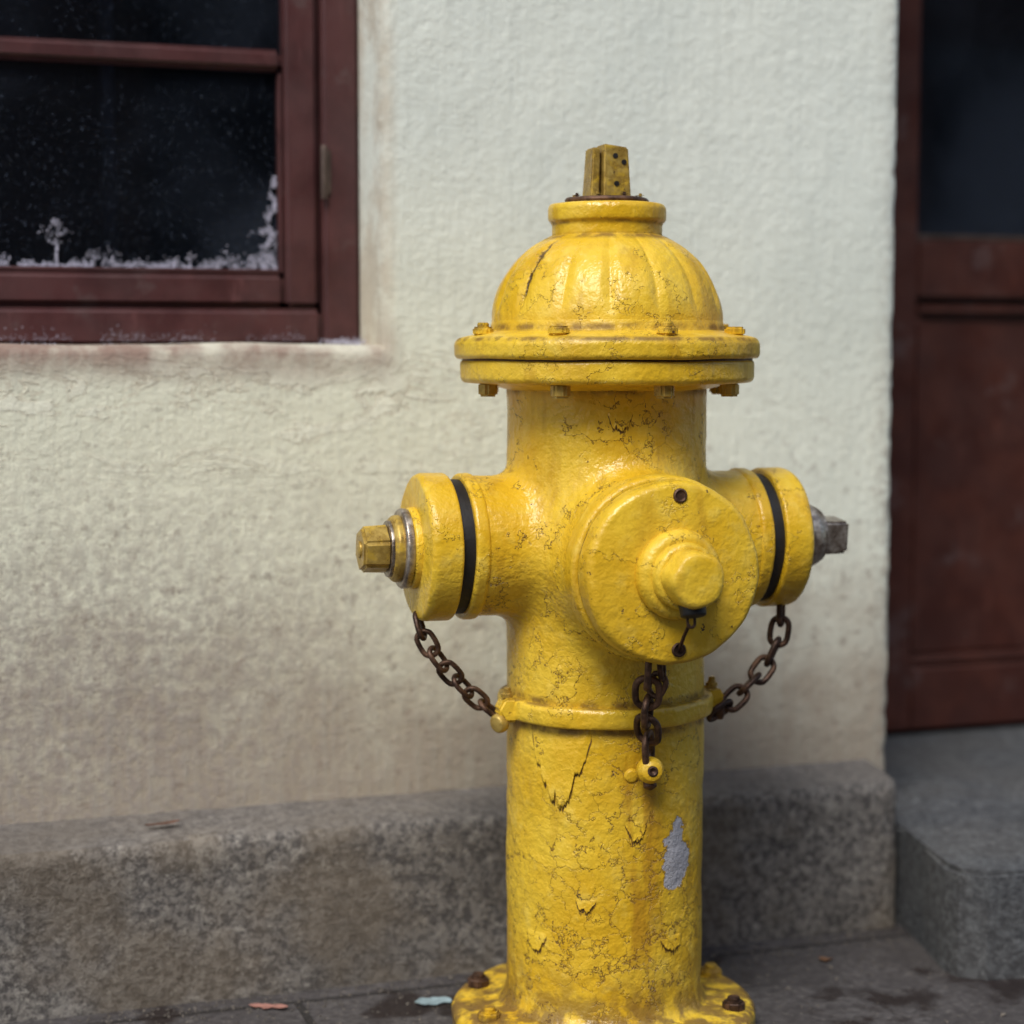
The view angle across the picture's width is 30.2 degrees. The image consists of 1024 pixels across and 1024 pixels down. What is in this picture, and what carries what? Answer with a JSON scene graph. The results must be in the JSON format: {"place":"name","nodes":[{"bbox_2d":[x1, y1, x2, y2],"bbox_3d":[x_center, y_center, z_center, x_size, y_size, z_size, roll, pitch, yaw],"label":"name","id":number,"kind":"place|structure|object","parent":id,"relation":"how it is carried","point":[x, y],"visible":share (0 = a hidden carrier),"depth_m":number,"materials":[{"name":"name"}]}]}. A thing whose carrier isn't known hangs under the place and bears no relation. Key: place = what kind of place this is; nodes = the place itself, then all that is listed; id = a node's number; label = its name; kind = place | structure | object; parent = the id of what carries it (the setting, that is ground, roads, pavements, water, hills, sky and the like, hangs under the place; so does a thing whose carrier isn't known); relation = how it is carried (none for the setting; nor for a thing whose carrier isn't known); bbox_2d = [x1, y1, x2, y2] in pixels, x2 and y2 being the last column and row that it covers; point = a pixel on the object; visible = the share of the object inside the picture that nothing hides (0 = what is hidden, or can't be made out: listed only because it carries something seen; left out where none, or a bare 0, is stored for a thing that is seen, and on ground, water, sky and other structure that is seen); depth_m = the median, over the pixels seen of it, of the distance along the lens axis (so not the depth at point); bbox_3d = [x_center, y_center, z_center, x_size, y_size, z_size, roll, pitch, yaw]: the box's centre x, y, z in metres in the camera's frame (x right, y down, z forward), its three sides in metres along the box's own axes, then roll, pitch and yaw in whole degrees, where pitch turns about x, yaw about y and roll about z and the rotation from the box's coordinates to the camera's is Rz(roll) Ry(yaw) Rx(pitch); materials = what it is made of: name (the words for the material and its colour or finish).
{"place":"outdoors","nodes":[
{"label":"outdoors","id":0,"kind":"place"},
{"bbox_2d":[0,271,283,306],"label":"sash rail","id":1,"kind":"object","parent":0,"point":[46,288],"visible":1,"depth_m":2.13,"materials":[{"name":"red paint"}]},
{"bbox_2d":[0,266,278,273],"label":"bead","id":2,"kind":"object","parent":1,"relation":"on","point":[135,269],"visible":1,"depth_m":2.14,"materials":[{"name":"red paint"}]},
{"bbox_2d":[9,923,1023,1023],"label":"pavement","id":3,"kind":"structure","parent":0,"point":[840,1000],"depth_m":2.04,"materials":[{"name":"grey concrete"}]},
{"bbox_2d":[0,0,301,308],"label":"room interior","id":4,"kind":"object","parent":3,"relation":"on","point":[195,153],"depth_m":4.36,"materials":[{"name":"black"}]},
{"bbox_2d":[249,1003,287,1008],"bbox_3d":[-0.256,0.519,1.997,0.042,0.003,0.016,0,5,5],"label":"paper scrap","id":5,"kind":"object","parent":3,"relation":"on","point":[264,1006],"visible":1,"depth_m":2.00,"materials":[{"name":"pink paper"}]},
{"bbox_2d":[415,996,451,1004],"bbox_3d":[-0.084,0.518,2.014,0.039,0.003,0.025,-1,5,-11],"label":"paper scrap","id":6,"kind":"object","parent":3,"relation":"on","point":[432,1001],"visible":1,"depth_m":2.02,"materials":[{"name":"white paper"}]},
{"bbox_2d":[0,759,896,1023],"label":"plinth","id":7,"kind":"structure","parent":3,"relation":"on","point":[105,914],"depth_m":2.06,"materials":[{"name":"stone"}]},
{"bbox_2d":[145,820,179,825],"bbox_3d":[-0.373,0.332,2.028,0.038,0.003,0.009,-2,5,-26],"label":"fallen leaf","id":8,"kind":"object","parent":7,"relation":"on","point":[173,821],"visible":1,"depth_m":2.03,"materials":[{"name":"brown plant"}]},
{"bbox_2d":[0,0,897,824],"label":"wall","id":9,"kind":"structure","parent":3,"relation":"on","point":[200,608],"depth_m":2.13,"materials":[{"name":"paint"}]},
{"bbox_2d":[0,307,321,344],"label":"window casing bottom","id":10,"kind":"object","parent":9,"relation":"attached to","point":[85,325],"depth_m":2.13,"materials":[{"name":"brown wood"}]},
{"bbox_2d":[0,176,373,345],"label":"window frost","id":11,"kind":"object","parent":9,"relation":"attached to","point":[262,265],"depth_m":2.16},
{"bbox_2d":[275,72,283,273],"bbox_3d":[-0.267,-0.389,2.184,0.005,0.228,0.016,-2,5,-18],"label":"bead","id":12,"kind":"object","parent":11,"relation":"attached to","point":[279,166],"visible":1,"depth_m":2.18,"materials":[{"name":"red paint"}]},
{"bbox_2d":[277,0,318,307],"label":"sash stile","id":13,"kind":"object","parent":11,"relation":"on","point":[296,32],"visible":1,"depth_m":2.17,"materials":[{"name":"red paint"}]},
{"bbox_2d":[320,145,327,198],"bbox_3d":[-0.215,-0.388,2.171,0.008,0.061,0.008,-2,5,-19],"label":"hinge barrel","id":14,"kind":"object","parent":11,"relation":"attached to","point":[323,172],"visible":1,"depth_m":2.17,"materials":[{"name":"metal"}]},
{"bbox_2d":[327,150,330,193],"bbox_3d":[-0.211,-0.389,2.175,0.007,0.050,0.004,-2,5,-19],"label":"hinge leaf","id":15,"kind":"object","parent":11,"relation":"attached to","point":[329,168],"visible":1,"depth_m":2.17,"materials":[{"name":"metal"}]},
{"bbox_2d":[311,0,359,344],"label":"window casing","id":16,"kind":"object","parent":9,"relation":"attached to","point":[337,306],"depth_m":2.18,"materials":[{"name":"brown wood"}]},
{"bbox_2d":[49,929,1005,1023],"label":"gravel grit","id":17,"kind":"object","parent":3,"relation":"on","point":[713,955],"visible":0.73,"depth_m":2.05,"materials":[{"name":"gravel"}]},
{"bbox_2d":[356,144,848,1023],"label":"fire hydrant","id":18,"kind":"object","parent":3,"relation":"on","point":[612,550],"visible":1,"depth_m":1.83,"materials":[{"name":"yellow metal"}]},
{"bbox_2d":[819,956,831,960],"bbox_3d":[0.355,0.505,2.151,0.015,0.005,0.013,-1,5,-15],"label":"fallen leaf","id":19,"kind":"object","parent":3,"relation":"on","point":[824,958],"visible":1,"depth_m":2.15,"materials":[{"name":"brown plant"}]},
{"bbox_2d":[883,726,1023,979],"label":"stone step","id":20,"kind":"object","parent":3,"relation":"on","point":[959,871],"visible":0.57,"depth_m":2.24,"materials":[{"name":"stone"}]},
{"bbox_2d":[885,0,1023,735],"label":"hall interior","id":21,"kind":"object","parent":3,"relation":"on","point":[971,150],"visible":0.14,"depth_m":3.97,"materials":[{"name":"black"}]},
{"bbox_2d":[907,659,1023,729],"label":"door bottom rail","id":22,"kind":"object","parent":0,"point":[965,694],"depth_m":2.85,"materials":[{"name":"brown wood"}]},
{"bbox_2d":[915,318,1023,652],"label":"door panel","id":23,"kind":"structure","parent":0,"point":[971,578],"depth_m":2.84,"materials":[{"name":"brown wood"}]},
{"bbox_2d":[916,240,1023,299],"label":"door lock rail","id":24,"kind":"object","parent":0,"point":[971,270],"depth_m":2.79,"materials":[{"name":"brown wood"}]},
{"label":"door","id":25,"kind":"object","parent":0,"visible":0},
{"bbox_2d":[884,0,920,731],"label":"door stile","id":26,"kind":"object","parent":25,"relation":"attached to","point":[903,327],"depth_m":2.76,"materials":[{"name":"brown wood"}]},
{"bbox_2d":[909,647,1023,665],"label":"panel mould","id":27,"kind":"object","parent":25,"relation":"on","point":[934,658],"visible":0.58,"depth_m":2.85,"materials":[{"name":"brown wood"}]},
{"bbox_2d":[916,299,1023,317],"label":"panel mould","id":28,"kind":"object","parent":25,"relation":"attached to","point":[946,308],"visible":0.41,"depth_m":2.81,"materials":[{"name":"brown wood"}]},
{"bbox_2d":[917,234,1023,241],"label":"glass bead","id":29,"kind":"object","parent":25,"relation":"attached to","point":[970,237],"visible":1,"depth_m":2.79,"materials":[{"name":"wood"}]},
{"label":"pane","id":30,"kind":"object","parent":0,"visible":0},
{"bbox_2d":[0,36,281,72],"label":"sash muntin","id":31,"kind":"object","parent":30,"relation":"attached to","point":[71,51],"visible":1,"depth_m":2.12,"materials":[{"name":"red paint"}]}
]}

